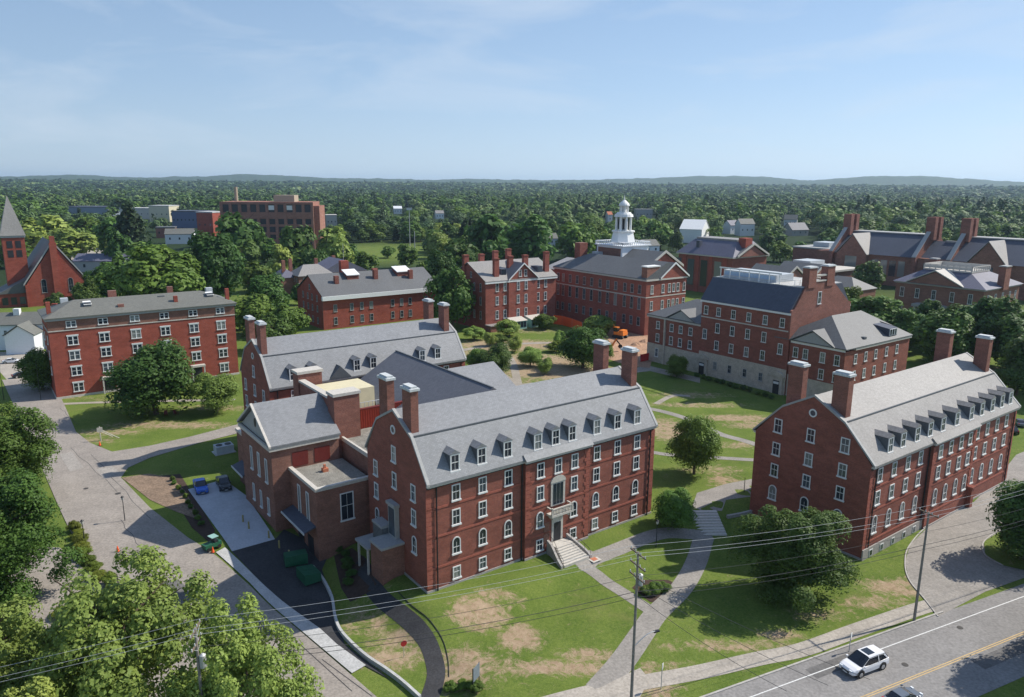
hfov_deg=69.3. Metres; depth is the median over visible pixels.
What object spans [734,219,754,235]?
house
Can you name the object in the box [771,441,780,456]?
window
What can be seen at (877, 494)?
window
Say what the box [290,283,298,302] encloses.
tree
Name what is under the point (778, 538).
overhead wire
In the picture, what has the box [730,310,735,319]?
window
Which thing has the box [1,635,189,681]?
overhead wire
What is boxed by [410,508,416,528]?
window
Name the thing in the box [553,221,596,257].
tree
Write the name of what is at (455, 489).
window
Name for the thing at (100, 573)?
shrub
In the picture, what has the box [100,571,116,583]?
shrub
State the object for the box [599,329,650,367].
building site soil
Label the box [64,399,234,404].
path
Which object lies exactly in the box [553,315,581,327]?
orange fence
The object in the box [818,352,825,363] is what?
window
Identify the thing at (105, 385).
door porch
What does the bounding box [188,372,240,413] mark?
tree
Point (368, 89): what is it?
sky
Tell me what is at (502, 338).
shrub
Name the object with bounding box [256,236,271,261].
woodland tree
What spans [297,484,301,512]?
window
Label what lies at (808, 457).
window
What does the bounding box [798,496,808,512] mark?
window
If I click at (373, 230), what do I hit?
woodland tree
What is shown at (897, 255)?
brick gymnasium
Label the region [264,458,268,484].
window
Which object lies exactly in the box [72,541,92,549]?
shrub
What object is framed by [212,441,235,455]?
air conditioner
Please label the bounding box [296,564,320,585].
dumpster
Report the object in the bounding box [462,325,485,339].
tree
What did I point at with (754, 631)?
overhead wire
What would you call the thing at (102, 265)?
tree
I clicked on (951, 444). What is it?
window
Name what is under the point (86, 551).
shrub
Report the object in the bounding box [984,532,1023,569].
driveway island
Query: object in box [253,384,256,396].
window
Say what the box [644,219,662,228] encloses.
woodland tree
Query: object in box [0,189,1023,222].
distant woodland
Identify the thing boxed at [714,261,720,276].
tall window
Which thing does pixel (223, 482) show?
car
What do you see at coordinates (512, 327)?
tree
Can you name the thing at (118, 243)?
tree
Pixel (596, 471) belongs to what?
window
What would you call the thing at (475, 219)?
woodland tree
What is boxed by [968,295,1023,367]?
tree
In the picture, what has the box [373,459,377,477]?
window
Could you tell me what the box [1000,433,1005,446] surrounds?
window
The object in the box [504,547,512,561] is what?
window
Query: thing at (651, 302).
window
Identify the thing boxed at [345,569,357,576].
shrub
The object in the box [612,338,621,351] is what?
excavator
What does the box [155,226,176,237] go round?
brick shop
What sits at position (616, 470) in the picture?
window
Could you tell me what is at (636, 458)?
window
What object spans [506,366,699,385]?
court walk
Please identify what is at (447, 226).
woodland tree
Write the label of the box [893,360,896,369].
window
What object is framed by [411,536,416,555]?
window
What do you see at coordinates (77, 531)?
shrub
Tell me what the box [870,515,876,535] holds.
window
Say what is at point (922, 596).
driveway kerb
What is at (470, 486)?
brick residence hall
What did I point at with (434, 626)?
path edging
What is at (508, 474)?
window
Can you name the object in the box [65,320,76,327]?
window
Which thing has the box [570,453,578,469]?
window
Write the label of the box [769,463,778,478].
window
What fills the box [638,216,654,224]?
woodland tree
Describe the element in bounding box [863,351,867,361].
window
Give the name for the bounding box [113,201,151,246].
tree
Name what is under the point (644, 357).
red fence
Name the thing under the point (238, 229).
tree
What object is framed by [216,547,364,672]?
sidewalk concrete
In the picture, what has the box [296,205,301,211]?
window
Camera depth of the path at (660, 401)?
178.83 m
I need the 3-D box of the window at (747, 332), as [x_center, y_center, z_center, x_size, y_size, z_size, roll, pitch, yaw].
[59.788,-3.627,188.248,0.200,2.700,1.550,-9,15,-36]
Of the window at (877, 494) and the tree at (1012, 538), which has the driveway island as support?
the tree at (1012, 538)
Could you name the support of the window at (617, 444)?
in the brick residence hall at (470, 486)
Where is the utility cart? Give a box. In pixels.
[201,534,221,551]
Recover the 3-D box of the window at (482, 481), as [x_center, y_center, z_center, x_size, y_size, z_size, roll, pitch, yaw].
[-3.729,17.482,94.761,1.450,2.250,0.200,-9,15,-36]
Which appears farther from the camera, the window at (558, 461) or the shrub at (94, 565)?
the window at (558, 461)
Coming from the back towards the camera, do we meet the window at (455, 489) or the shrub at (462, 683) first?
the window at (455, 489)
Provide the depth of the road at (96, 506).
112.00 m
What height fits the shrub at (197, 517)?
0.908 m
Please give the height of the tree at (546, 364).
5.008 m
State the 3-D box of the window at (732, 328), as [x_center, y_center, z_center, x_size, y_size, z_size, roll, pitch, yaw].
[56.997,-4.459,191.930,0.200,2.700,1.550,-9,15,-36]
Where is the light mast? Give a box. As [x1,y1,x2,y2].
[406,208,411,241]
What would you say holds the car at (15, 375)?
on the lane
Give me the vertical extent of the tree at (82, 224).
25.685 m
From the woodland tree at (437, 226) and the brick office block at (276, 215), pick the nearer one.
the brick office block at (276, 215)
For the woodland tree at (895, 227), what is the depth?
548.35 m
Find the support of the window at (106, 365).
in the brick hall at (88, 342)
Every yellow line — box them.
[861,631,1023,696]
[867,634,1022,696]
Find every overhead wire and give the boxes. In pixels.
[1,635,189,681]
[2,619,197,666]
[2,630,190,676]
[194,553,638,629]
[195,556,644,634]
[199,576,633,646]
[201,546,628,618]
[211,592,632,658]
[228,597,634,661]
[634,507,919,545]
[638,545,922,591]
[638,573,869,679]
[639,597,785,690]
[640,586,826,684]
[641,550,919,596]
[644,513,927,552]
[650,532,922,574]
[654,515,936,555]
[926,520,1023,544]
[927,509,1020,531]
[928,524,1023,548]
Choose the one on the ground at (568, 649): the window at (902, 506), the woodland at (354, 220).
the woodland at (354, 220)
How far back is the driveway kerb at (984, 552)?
107.35 m
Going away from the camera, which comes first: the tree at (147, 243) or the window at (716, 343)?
the window at (716, 343)
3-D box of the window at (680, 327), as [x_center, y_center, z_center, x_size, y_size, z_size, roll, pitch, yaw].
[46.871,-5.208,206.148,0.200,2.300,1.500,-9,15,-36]
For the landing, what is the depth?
100.84 m
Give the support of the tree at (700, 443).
on the ground at (568, 649)
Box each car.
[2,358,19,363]
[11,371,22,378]
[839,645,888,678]
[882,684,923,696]
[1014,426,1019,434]
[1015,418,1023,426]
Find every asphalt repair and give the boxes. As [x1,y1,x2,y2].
[60,452,83,470]
[96,466,121,478]
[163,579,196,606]
[231,621,274,640]
[805,650,855,678]
[971,639,1023,668]
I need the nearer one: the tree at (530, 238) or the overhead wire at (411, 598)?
the overhead wire at (411, 598)
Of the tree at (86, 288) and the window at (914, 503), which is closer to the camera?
the window at (914, 503)
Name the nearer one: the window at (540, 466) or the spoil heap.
the window at (540, 466)
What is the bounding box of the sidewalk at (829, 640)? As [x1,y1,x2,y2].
[543,600,932,696]
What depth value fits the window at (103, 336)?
177.84 m
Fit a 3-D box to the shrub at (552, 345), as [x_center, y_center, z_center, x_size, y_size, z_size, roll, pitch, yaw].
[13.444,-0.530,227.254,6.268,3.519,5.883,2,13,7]
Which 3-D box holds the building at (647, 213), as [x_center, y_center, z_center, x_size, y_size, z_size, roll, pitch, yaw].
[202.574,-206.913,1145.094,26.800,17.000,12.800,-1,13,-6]
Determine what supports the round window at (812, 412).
in the brick residence hall at (939, 429)
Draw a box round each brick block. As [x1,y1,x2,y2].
[195,211,219,235]
[792,241,833,260]
[793,258,854,276]
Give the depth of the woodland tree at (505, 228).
560.14 m
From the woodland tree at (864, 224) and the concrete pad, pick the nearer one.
the concrete pad
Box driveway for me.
[906,452,1023,615]
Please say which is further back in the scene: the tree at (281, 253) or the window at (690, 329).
the tree at (281, 253)
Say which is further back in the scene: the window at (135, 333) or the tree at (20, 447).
the window at (135, 333)
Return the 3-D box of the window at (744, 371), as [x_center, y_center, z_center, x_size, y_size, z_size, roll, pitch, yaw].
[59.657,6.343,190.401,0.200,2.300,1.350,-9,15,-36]
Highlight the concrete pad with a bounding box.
[188,482,274,550]
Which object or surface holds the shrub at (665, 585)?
on the planting bed at (650, 598)
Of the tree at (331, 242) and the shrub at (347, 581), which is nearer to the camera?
the shrub at (347, 581)
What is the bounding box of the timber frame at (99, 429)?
[97,426,118,440]
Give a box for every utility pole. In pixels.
[189,619,206,695]
[629,546,659,696]
[912,507,938,620]
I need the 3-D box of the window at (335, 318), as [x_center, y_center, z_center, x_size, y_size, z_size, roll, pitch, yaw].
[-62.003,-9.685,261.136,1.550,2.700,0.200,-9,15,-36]
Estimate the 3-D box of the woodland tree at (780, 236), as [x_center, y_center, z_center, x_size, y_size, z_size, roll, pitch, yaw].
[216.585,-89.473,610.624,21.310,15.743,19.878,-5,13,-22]
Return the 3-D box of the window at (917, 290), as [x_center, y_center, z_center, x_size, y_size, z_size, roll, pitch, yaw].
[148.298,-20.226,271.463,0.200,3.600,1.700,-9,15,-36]
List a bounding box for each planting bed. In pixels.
[163,474,214,540]
[334,548,383,601]
[632,580,672,601]
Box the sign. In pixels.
[472,662,479,692]
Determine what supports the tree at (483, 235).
on the ground at (568, 649)
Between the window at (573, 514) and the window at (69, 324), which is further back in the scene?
the window at (69, 324)
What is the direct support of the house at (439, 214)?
on the ground at (568, 649)
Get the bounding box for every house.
[0,303,57,354]
[72,253,132,271]
[164,228,194,243]
[276,255,366,297]
[393,206,401,213]
[434,210,443,218]
[548,233,557,245]
[605,211,612,222]
[639,239,659,250]
[722,220,736,233]
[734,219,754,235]
[783,222,808,235]
[784,214,797,225]
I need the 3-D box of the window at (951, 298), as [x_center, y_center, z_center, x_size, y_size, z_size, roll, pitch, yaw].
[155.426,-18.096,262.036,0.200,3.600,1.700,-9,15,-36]
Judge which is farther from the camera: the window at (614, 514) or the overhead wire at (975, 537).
the window at (614, 514)
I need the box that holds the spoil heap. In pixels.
[630,342,641,345]
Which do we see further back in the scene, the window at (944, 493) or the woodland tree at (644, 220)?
the woodland tree at (644, 220)
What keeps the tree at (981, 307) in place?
on the ground at (568, 649)
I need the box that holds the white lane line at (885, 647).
[750,596,1023,696]
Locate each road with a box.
[2,380,375,696]
[708,584,1023,696]
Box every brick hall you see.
[37,286,239,398]
[295,255,438,329]
[454,248,557,331]
[647,264,912,396]
[676,236,769,292]
[892,258,1023,310]
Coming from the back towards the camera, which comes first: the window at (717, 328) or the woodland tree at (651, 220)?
the woodland tree at (651, 220)
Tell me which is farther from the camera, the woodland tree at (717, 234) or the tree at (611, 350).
the woodland tree at (717, 234)
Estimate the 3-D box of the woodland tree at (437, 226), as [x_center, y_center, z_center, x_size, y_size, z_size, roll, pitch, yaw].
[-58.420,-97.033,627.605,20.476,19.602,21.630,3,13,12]
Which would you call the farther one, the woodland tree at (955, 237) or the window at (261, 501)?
the woodland tree at (955, 237)
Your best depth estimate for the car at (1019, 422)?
163.39 m
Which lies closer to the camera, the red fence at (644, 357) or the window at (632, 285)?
the red fence at (644, 357)
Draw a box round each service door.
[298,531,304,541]
[308,533,313,554]
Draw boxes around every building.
[66,206,119,215]
[119,207,149,218]
[148,205,178,221]
[171,210,216,227]
[325,214,336,227]
[549,195,689,335]
[634,209,652,218]
[834,276,877,301]
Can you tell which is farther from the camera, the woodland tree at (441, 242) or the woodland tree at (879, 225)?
the woodland tree at (879, 225)
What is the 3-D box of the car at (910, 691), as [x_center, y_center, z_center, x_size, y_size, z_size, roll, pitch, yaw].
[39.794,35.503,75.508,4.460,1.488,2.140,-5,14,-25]
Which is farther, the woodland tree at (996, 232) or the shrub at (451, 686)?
the woodland tree at (996, 232)
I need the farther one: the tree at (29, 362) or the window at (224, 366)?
the window at (224, 366)
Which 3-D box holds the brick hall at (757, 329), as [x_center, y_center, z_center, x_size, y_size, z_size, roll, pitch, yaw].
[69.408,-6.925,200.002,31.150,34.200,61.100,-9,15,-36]
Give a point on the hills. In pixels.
(907, 180)
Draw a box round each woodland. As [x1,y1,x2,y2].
[0,178,1023,197]
[0,186,1023,205]
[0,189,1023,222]
[0,201,1023,238]
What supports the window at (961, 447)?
in the brick residence hall at (939, 429)
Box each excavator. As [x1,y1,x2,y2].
[607,326,627,338]
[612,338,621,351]
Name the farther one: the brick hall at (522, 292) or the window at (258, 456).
the brick hall at (522, 292)
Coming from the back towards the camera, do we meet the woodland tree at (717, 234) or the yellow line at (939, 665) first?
the woodland tree at (717, 234)
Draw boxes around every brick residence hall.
[240,298,466,409]
[355,339,657,593]
[749,328,1020,560]
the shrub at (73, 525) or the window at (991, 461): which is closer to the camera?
the shrub at (73, 525)
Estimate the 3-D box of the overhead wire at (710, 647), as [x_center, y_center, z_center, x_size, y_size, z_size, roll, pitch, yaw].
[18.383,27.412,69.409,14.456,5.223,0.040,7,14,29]
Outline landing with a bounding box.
[575,550,602,572]
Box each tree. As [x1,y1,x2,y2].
[0,241,32,267]
[0,401,61,487]
[0,467,87,612]
[0,593,70,696]
[1,676,57,696]
[12,346,51,391]
[15,544,235,696]
[20,214,75,248]
[43,292,72,305]
[46,227,99,259]
[65,216,100,240]
[70,275,102,299]
[82,262,116,297]
[89,241,205,295]
[91,217,116,252]
[100,337,202,419]
[103,226,132,257]
[110,254,131,267]
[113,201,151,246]
[131,240,162,257]
[156,592,324,696]
[183,248,193,266]
[187,230,244,296]
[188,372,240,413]
[214,211,265,248]
[229,241,245,282]
[234,293,274,336]
[236,239,264,266]
[241,260,272,292]
[245,272,291,307]
[255,311,296,338]
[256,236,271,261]
[260,238,275,261]
[267,243,293,271]
[271,303,310,333]
[278,224,317,268]
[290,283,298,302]
[303,248,328,264]
[315,226,354,261]
[343,231,351,240]
[349,244,358,260]
[355,228,368,242]
[355,251,379,270]
[362,221,386,241]
[380,246,395,256]
[391,225,399,241]
[395,243,418,266]
[398,221,421,242]
[400,224,413,242]
[415,226,426,241]
[416,262,426,267]
[422,229,444,245]
[423,254,430,265]
[423,266,475,326]
[424,231,450,254]
[425,249,455,276]
[432,238,448,253]
[433,222,441,230]
[441,222,458,238]
[443,238,480,269]
[451,223,460,230]
[457,219,471,237]
[460,217,477,224]
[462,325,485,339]
[463,213,510,260]
[471,341,511,372]
[483,332,498,344]
[494,319,520,335]
[500,225,511,234]
[501,214,557,260]
[505,334,522,351]
[516,346,543,365]
[533,313,556,329]
[536,356,552,373]
[546,219,558,235]
[552,325,612,368]
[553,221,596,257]
[553,330,566,342]
[582,217,596,225]
[583,314,616,334]
[585,224,606,235]
[587,227,611,250]
[609,345,614,358]
[628,220,649,239]
[634,234,640,241]
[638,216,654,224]
[641,221,655,229]
[641,232,661,247]
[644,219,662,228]
[645,222,673,249]
[665,413,722,474]
[667,231,683,251]
[712,232,722,236]
[724,504,862,617]
[758,232,775,252]
[764,230,786,243]
[769,240,792,261]
[771,225,783,243]
[789,241,806,259]
[817,228,835,240]
[823,235,836,240]
[844,285,862,311]
[848,295,906,324]
[851,260,885,287]
[859,219,877,230]
[869,222,884,229]
[886,224,900,231]
[893,309,924,349]
[900,228,914,232]
[907,309,978,363]
[908,299,946,316]
[942,230,951,240]
[944,303,966,313]
[950,228,960,237]
[952,229,978,240]
[957,295,1021,352]
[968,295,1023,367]
[977,230,994,236]
[985,479,1023,562]
[988,230,1001,236]
[994,355,1023,395]
[997,232,1019,237]
[999,337,1023,394]
[1001,226,1013,236]
[1010,231,1023,237]
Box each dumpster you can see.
[283,549,307,567]
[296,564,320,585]
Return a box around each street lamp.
[120,496,124,520]
[656,519,658,546]
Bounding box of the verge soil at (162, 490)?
[123,474,196,516]
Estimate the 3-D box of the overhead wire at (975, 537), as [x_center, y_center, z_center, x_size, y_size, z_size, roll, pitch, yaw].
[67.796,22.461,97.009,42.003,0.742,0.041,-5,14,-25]
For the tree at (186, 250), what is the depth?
365.22 m
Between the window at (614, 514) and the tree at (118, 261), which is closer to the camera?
the window at (614, 514)
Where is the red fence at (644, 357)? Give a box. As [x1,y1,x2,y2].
[640,353,648,361]
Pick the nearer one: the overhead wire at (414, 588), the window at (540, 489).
the overhead wire at (414, 588)
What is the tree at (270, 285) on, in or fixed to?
on the ground at (568, 649)
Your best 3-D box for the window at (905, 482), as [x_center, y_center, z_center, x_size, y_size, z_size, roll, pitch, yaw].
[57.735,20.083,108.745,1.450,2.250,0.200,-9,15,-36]
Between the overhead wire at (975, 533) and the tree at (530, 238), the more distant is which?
the tree at (530, 238)
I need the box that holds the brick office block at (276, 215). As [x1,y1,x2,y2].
[219,187,324,248]
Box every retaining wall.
[321,574,420,696]
[726,510,751,518]
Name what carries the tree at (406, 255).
on the ground at (568, 649)
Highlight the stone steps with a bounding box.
[691,510,726,535]
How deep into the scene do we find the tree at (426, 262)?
373.50 m
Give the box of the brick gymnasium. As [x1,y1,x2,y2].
[817,214,1023,300]
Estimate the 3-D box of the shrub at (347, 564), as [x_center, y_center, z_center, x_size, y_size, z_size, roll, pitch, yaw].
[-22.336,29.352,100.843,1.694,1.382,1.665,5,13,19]
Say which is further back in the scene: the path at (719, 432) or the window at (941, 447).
the path at (719, 432)
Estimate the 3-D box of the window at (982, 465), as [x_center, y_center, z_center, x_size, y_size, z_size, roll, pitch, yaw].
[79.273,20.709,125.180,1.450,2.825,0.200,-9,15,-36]
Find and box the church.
[0,193,83,307]
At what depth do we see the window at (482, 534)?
96.38 m
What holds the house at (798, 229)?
on the ground at (568, 649)
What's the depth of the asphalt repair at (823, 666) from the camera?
81.12 m
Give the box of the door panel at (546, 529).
[543,522,549,543]
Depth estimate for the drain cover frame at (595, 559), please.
101.94 m
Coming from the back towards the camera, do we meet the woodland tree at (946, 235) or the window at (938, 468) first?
the woodland tree at (946, 235)
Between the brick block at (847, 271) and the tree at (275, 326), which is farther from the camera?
the brick block at (847, 271)
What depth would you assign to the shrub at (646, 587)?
95.03 m
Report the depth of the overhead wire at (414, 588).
66.47 m
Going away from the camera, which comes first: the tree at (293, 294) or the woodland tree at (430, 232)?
the tree at (293, 294)
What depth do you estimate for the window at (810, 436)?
108.47 m
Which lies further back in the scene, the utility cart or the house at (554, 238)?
the house at (554, 238)
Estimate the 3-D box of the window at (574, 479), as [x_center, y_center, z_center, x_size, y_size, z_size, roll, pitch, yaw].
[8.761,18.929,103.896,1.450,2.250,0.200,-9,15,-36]
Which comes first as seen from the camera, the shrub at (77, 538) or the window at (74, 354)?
the shrub at (77, 538)
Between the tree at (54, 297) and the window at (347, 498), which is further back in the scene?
the tree at (54, 297)
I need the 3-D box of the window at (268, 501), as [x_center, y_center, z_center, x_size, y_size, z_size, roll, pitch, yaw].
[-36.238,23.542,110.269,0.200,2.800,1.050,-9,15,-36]
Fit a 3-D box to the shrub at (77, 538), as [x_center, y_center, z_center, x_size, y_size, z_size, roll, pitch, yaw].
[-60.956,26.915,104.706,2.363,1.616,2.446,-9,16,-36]
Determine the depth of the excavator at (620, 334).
247.75 m
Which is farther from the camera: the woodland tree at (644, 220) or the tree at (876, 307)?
the woodland tree at (644, 220)
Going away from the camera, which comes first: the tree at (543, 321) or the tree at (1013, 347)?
the tree at (1013, 347)
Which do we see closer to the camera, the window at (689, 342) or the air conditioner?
the air conditioner
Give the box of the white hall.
[679,219,709,242]
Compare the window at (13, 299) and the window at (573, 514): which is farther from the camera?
the window at (13, 299)
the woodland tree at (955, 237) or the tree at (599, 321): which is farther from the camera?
the woodland tree at (955, 237)
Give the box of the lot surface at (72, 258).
[26,248,102,263]
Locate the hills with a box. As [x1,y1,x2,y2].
[0,174,1023,189]
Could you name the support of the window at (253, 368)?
in the brick residence hall at (268, 364)
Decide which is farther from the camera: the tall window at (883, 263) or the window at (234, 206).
the window at (234, 206)
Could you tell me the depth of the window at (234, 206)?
564.89 m
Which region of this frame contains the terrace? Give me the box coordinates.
[693,479,751,510]
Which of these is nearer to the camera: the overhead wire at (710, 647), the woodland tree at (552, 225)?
the overhead wire at (710, 647)
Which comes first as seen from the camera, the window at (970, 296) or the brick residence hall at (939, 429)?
the brick residence hall at (939, 429)
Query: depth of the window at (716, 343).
196.66 m
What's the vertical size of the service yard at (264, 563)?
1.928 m
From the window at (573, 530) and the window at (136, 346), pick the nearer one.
the window at (573, 530)
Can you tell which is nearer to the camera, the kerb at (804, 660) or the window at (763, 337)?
the kerb at (804, 660)
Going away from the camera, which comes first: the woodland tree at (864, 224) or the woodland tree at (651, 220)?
the woodland tree at (864, 224)
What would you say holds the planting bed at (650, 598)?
on the ground at (568, 649)
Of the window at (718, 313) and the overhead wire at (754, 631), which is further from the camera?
the window at (718, 313)
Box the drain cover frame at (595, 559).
[588,557,601,562]
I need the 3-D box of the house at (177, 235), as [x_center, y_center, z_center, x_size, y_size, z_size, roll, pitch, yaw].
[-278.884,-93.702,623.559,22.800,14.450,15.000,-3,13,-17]
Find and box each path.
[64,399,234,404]
[463,342,550,350]
[508,357,521,383]
[586,533,713,688]
[587,568,650,611]
[591,528,713,563]
[651,408,754,445]
[654,394,689,403]
[654,451,753,460]
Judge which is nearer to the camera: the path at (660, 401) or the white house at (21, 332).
the path at (660, 401)
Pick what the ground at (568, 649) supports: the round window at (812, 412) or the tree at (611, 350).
the tree at (611, 350)
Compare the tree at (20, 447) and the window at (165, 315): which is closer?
the tree at (20, 447)
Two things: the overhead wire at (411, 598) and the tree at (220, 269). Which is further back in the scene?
the tree at (220, 269)
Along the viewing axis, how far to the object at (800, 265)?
311.29 m
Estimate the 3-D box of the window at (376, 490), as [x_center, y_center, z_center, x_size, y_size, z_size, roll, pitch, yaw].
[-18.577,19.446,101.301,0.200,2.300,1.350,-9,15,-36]
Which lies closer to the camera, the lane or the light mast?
the lane
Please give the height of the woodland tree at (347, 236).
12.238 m
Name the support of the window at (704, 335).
in the brick hall at (757, 329)
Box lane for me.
[0,352,24,379]
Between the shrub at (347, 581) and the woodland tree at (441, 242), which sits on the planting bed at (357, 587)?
the shrub at (347, 581)
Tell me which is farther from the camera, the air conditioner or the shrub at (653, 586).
the air conditioner
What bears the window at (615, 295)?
in the academic building at (622, 278)
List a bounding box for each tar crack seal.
[302,646,351,690]
[322,659,371,695]
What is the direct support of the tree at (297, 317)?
on the ground at (568, 649)
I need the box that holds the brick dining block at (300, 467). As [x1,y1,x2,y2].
[231,350,515,561]
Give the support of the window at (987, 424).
in the brick residence hall at (939, 429)
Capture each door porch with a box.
[101,376,118,393]
[190,364,205,379]
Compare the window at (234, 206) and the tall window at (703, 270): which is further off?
the window at (234, 206)
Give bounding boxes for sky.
[0,0,1023,181]
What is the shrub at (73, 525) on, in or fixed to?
on the ground at (568, 649)
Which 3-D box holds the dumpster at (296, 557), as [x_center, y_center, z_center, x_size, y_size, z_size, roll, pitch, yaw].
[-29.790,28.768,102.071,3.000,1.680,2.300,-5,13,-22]
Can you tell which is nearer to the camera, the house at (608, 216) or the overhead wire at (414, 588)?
the overhead wire at (414, 588)
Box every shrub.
[65,520,81,530]
[68,528,84,538]
[71,533,89,543]
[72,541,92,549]
[73,546,93,559]
[79,554,96,563]
[83,560,103,570]
[91,569,106,580]
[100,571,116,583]
[194,514,200,519]
[335,546,343,551]
[340,550,349,556]
[340,556,352,562]
[341,560,354,568]
[342,577,353,585]
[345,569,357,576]
[444,680,458,691]
[456,678,466,689]
[465,348,484,365]
[466,680,471,689]
[468,679,484,691]
[496,334,508,343]
[546,341,562,351]
[638,584,652,595]
[648,581,663,594]
[651,487,698,529]
[660,581,672,592]
[665,354,689,377]
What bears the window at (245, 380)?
in the brick residence hall at (268, 364)
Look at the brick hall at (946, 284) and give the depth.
265.32 m
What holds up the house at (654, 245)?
on the ground at (568, 649)
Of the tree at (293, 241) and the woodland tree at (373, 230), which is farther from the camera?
the woodland tree at (373, 230)
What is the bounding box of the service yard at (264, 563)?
[232,530,387,677]
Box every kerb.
[700,611,943,696]
[904,502,973,616]
[982,530,1003,565]
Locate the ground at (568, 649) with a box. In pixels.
[0,207,1023,696]
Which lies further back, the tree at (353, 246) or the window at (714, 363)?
the tree at (353, 246)
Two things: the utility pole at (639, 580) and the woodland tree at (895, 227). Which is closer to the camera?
the utility pole at (639, 580)
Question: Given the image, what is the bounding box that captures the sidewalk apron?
[561,668,649,696]
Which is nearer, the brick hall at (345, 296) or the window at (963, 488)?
the window at (963, 488)
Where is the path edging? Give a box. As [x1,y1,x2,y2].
[398,592,448,671]
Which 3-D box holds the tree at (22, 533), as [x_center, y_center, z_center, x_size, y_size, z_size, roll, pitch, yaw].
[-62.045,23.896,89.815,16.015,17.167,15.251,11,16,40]
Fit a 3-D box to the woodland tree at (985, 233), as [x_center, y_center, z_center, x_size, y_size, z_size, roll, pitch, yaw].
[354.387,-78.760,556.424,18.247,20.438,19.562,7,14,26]
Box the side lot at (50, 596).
[0,547,92,638]
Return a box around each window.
[2,298,8,304]
[11,297,16,304]
[20,297,25,303]
[41,279,47,292]
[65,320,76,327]
[66,334,79,345]
[68,277,73,290]
[68,349,80,360]
[70,365,82,375]
[72,381,84,391]
[97,318,108,324]
[98,331,110,342]
[100,346,111,356]
[102,361,112,371]
[130,315,139,321]
[130,328,141,338]
[132,342,142,353]
[159,312,169,319]
[160,325,170,335]
[188,310,197,316]
[189,322,199,332]
[190,336,200,346]
[191,351,201,360]
[216,307,224,313]
[216,320,225,329]
[217,333,226,343]
[218,347,228,357]
[219,362,229,371]
[223,204,228,211]
[232,204,237,211]
[241,205,246,211]
[244,378,247,390]
[249,445,253,470]
[250,205,255,211]
[252,365,254,377]
[252,482,255,500]
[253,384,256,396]
[257,452,260,477]
[259,205,264,211]
[259,490,262,508]
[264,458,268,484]
[267,497,270,516]
[278,205,283,211]
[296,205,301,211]
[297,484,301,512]
[305,205,310,211]
[305,491,309,520]
[334,317,337,324]
[340,491,355,521]
[350,303,353,310]
[360,302,363,309]
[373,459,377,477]
[373,481,378,499]
[375,507,378,517]
[390,425,394,433]
[390,445,396,464]
[391,311,394,318]
[391,471,396,490]
[400,310,403,317]
[410,483,415,503]
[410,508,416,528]
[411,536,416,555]
[451,483,461,502]
[451,508,461,526]
[452,536,461,555]
[452,564,461,580]
[478,476,487,494]
[478,500,487,518]
[478,528,487,546]
[478,556,487,570]
[503,520,512,538]
[504,469,512,487]
[504,492,512,510]
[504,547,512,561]
[535,512,544,529]
[535,538,543,552]
[536,462,545,479]
[536,485,544,502]
[554,457,562,474]
[569,501,577,518]
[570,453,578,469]
[570,475,578,491]
[570,527,576,538]
[589,289,592,300]
[591,492,599,508]
[591,517,598,530]
[592,467,600,483]
[593,445,600,461]
[598,291,600,302]
[605,292,608,303]
[611,510,618,523]
[612,485,619,501]
[613,293,616,305]
[613,439,621,455]
[613,461,620,476]
[622,295,625,306]
[623,283,626,291]
[629,296,632,308]
[629,315,632,324]
[630,284,633,292]
[630,504,637,516]
[631,479,638,495]
[632,455,639,470]
[633,434,640,449]
[636,317,639,325]
[637,297,640,309]
[649,301,652,310]
[656,321,659,329]
[668,336,672,345]
[677,338,681,347]
[678,325,682,333]
[687,258,693,284]
[687,340,691,349]
[688,327,692,335]
[699,260,706,286]
[702,328,706,338]
[703,305,708,314]
[712,361,716,370]
[713,341,718,350]
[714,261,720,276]
[714,323,719,333]
[716,307,720,316]
[727,365,730,373]
[728,343,733,353]
[729,326,734,336]
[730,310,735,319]
[742,368,746,377]
[743,347,748,357]
[744,329,749,339]
[746,312,751,321]
[757,372,762,381]
[759,350,764,360]
[760,332,766,342]
[762,315,767,324]
[767,485,776,501]
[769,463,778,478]
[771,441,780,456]
[773,418,782,434]
[776,343,782,354]
[779,318,784,327]
[792,347,798,357]
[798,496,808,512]
[800,474,810,489]
[802,348,808,359]
[803,452,812,467]
[805,428,815,443]
[809,409,816,416]
[817,291,821,304]
[817,369,823,379]
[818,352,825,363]
[833,355,839,366]
[834,485,844,502]
[836,462,847,479]
[839,437,850,454]
[844,255,856,266]
[853,354,857,364]
[862,368,865,378]
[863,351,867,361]
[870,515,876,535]
[872,365,875,375]
[874,349,877,359]
[874,490,880,506]
[876,467,883,483]
[880,260,886,274]
[884,346,888,356]
[884,508,890,527]
[888,261,895,275]
[888,483,894,499]
[891,461,897,477]
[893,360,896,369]
[897,261,904,276]
[898,502,904,520]
[899,286,904,296]
[901,477,908,493]
[904,455,910,471]
[911,496,917,513]
[914,288,919,297]
[914,471,920,487]
[917,450,923,465]
[930,290,935,299]
[931,488,936,506]
[934,465,940,480]
[937,444,943,459]
[941,483,947,501]
[945,460,950,475]
[948,292,954,302]
[948,440,953,454]
[951,478,957,495]
[955,456,960,470]
[958,435,963,449]
[961,474,966,491]
[964,452,969,466]
[967,294,972,304]
[967,431,972,445]
[969,468,973,484]
[973,446,977,459]
[976,428,979,439]
[978,463,983,479]
[981,441,986,455]
[984,422,989,435]
[987,458,992,474]
[991,437,996,450]
[994,418,999,431]
[997,454,1002,469]
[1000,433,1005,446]
[1003,414,1008,427]
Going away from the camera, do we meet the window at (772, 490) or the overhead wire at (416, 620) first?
the overhead wire at (416, 620)

